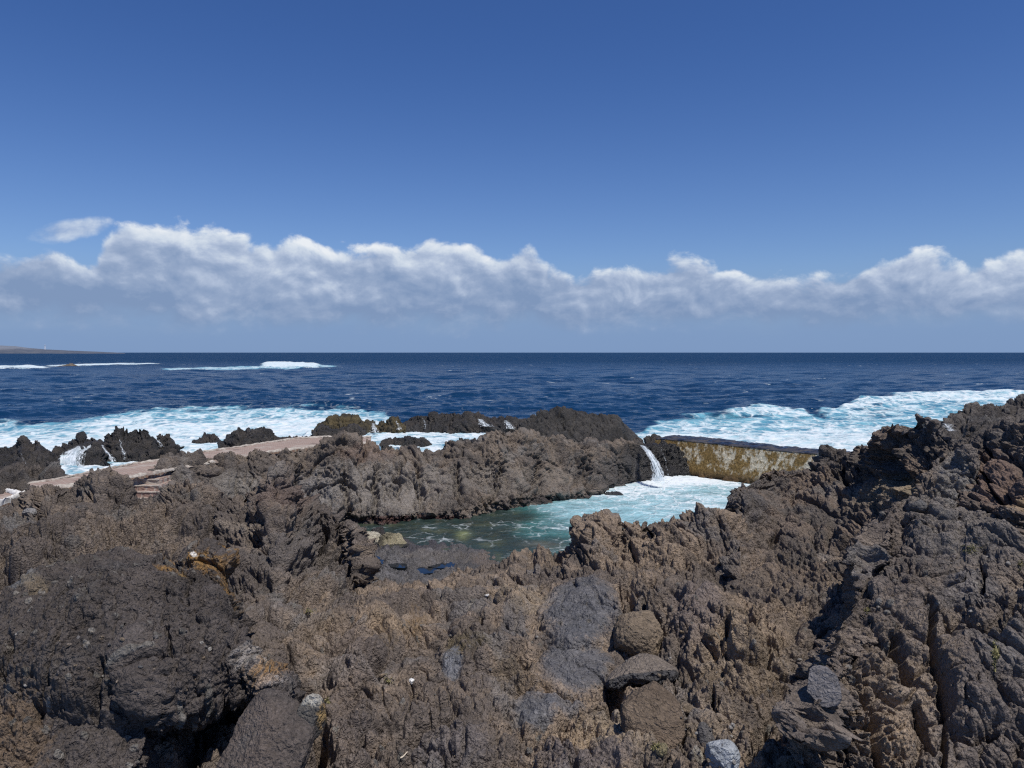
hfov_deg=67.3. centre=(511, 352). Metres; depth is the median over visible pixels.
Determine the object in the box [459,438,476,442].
sea rock
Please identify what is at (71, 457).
cascade
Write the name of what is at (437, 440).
surf wash
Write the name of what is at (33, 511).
boulder
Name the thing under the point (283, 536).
lava outcrop
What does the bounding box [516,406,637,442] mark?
sea rock
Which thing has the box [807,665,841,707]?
boulder
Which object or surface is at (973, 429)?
shore outcrop
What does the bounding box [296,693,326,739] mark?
boulder
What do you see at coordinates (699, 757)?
rock
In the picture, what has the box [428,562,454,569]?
tide pool
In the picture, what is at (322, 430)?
sea rock
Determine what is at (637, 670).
slab rock
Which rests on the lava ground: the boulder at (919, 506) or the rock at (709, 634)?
the rock at (709, 634)
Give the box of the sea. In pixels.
[0,353,1023,451]
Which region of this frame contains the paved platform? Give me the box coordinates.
[0,488,24,506]
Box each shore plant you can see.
[650,741,660,750]
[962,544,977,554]
[988,639,1000,671]
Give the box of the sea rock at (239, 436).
[217,426,287,447]
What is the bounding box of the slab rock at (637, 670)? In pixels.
[605,653,678,691]
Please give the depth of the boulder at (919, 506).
12.56 m
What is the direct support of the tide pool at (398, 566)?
in the rock shelf
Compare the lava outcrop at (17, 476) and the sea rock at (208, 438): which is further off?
the sea rock at (208, 438)
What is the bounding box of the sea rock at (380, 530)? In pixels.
[371,526,384,534]
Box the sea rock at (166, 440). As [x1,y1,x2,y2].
[156,433,184,452]
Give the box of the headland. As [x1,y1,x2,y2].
[0,345,124,353]
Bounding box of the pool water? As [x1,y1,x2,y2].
[358,475,749,562]
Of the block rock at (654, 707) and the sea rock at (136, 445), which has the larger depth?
the sea rock at (136, 445)
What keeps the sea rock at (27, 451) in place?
in the sea
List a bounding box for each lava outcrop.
[0,460,67,493]
[0,460,381,608]
[713,413,1023,597]
[771,444,1023,767]
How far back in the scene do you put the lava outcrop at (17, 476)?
28.16 m
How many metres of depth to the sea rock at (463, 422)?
60.83 m
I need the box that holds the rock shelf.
[371,534,498,584]
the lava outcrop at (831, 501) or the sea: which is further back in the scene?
the sea
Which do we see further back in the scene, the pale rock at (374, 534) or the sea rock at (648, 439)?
the sea rock at (648, 439)
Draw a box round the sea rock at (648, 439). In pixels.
[643,433,660,444]
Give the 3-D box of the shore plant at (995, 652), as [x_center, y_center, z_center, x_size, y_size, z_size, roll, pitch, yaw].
[5.513,3.459,8.789,0.111,0.298,0.296,0,0,24]
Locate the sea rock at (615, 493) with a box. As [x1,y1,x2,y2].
[605,491,622,495]
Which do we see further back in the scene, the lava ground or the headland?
the headland
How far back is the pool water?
32.69 m
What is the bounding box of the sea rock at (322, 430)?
[310,423,366,435]
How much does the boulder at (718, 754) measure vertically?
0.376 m
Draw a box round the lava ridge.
[147,427,690,525]
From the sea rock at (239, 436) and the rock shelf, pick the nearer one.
the rock shelf
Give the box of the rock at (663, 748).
[655,742,667,756]
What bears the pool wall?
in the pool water
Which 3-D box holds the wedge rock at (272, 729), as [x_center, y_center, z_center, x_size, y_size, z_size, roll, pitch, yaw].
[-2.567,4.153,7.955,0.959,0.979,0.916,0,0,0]
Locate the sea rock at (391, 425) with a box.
[380,416,405,432]
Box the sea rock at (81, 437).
[52,431,101,455]
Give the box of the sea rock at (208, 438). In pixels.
[192,432,220,443]
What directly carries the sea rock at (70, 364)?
in the sea
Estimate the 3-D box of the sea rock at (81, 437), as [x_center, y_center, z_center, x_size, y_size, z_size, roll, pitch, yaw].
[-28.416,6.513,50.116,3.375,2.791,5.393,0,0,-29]
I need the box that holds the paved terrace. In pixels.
[27,435,371,498]
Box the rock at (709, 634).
[705,628,714,639]
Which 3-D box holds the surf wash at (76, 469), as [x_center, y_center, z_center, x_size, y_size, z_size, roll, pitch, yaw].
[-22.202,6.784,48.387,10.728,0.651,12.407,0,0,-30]
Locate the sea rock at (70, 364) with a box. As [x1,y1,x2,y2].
[54,363,79,366]
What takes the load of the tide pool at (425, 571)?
in the rock shelf
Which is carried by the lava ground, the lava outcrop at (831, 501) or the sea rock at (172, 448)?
the lava outcrop at (831, 501)
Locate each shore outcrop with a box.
[941,394,1023,441]
[954,420,989,442]
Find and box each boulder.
[0,537,305,767]
[22,508,36,516]
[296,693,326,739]
[613,610,662,656]
[704,739,740,767]
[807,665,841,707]
[909,499,926,512]
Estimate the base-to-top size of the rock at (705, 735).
0.392 m
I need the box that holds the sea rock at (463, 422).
[403,411,526,433]
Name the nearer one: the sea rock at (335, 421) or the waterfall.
the waterfall
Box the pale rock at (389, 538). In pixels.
[379,532,406,547]
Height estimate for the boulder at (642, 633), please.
0.916 m
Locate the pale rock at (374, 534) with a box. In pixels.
[367,531,380,541]
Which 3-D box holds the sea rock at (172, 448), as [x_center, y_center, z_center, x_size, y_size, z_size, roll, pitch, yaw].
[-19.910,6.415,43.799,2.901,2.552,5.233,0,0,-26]
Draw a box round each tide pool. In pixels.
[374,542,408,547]
[388,563,406,569]
[417,567,436,574]
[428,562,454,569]
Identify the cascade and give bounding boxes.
[59,445,90,466]
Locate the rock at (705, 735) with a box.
[696,722,714,743]
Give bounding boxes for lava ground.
[0,502,843,767]
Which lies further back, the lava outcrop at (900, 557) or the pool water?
the pool water
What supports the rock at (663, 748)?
on the lava ground
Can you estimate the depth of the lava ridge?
34.62 m
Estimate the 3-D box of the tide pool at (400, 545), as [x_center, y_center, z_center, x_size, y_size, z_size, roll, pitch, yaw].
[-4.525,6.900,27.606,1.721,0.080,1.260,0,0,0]
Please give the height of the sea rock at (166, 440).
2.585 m
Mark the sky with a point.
(177, 176)
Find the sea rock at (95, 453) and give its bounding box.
[76,440,110,465]
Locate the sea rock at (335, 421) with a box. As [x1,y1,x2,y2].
[311,413,384,432]
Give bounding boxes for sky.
[0,0,1023,352]
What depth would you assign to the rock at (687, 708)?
9.43 m
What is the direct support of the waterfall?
on the lava ridge
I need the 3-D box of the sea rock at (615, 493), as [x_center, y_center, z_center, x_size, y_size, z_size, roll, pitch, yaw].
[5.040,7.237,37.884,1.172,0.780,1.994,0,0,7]
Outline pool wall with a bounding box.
[655,435,849,483]
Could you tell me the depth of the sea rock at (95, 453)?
45.26 m
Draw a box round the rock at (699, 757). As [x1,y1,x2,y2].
[693,745,703,763]
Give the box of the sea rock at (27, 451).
[0,435,60,467]
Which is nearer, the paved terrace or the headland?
the paved terrace
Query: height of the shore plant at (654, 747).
0.137 m
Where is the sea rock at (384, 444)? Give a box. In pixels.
[379,436,431,449]
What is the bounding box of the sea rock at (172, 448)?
[140,443,177,461]
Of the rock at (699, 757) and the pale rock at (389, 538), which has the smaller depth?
the rock at (699, 757)
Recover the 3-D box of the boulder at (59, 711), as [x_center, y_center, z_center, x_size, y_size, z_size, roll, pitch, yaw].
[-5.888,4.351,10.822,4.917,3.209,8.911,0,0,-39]
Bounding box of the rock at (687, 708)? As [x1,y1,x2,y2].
[681,702,692,713]
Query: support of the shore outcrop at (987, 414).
in the sea
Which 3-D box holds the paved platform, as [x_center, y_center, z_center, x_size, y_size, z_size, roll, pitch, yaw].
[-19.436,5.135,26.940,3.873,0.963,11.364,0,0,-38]
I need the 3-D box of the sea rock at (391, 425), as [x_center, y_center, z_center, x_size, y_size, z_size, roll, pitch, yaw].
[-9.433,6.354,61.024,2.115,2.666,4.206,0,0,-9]
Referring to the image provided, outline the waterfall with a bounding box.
[640,445,664,481]
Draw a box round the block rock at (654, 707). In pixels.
[620,681,684,751]
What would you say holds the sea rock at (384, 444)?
in the sea
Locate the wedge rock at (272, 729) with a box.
[216,688,315,767]
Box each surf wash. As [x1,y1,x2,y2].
[60,443,217,474]
[364,432,485,451]
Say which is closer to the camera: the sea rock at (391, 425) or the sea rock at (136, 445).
the sea rock at (136, 445)
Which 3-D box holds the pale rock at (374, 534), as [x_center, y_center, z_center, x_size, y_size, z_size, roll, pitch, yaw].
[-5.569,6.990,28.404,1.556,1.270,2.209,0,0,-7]
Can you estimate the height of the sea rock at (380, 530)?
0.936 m
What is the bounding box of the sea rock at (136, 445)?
[102,426,158,461]

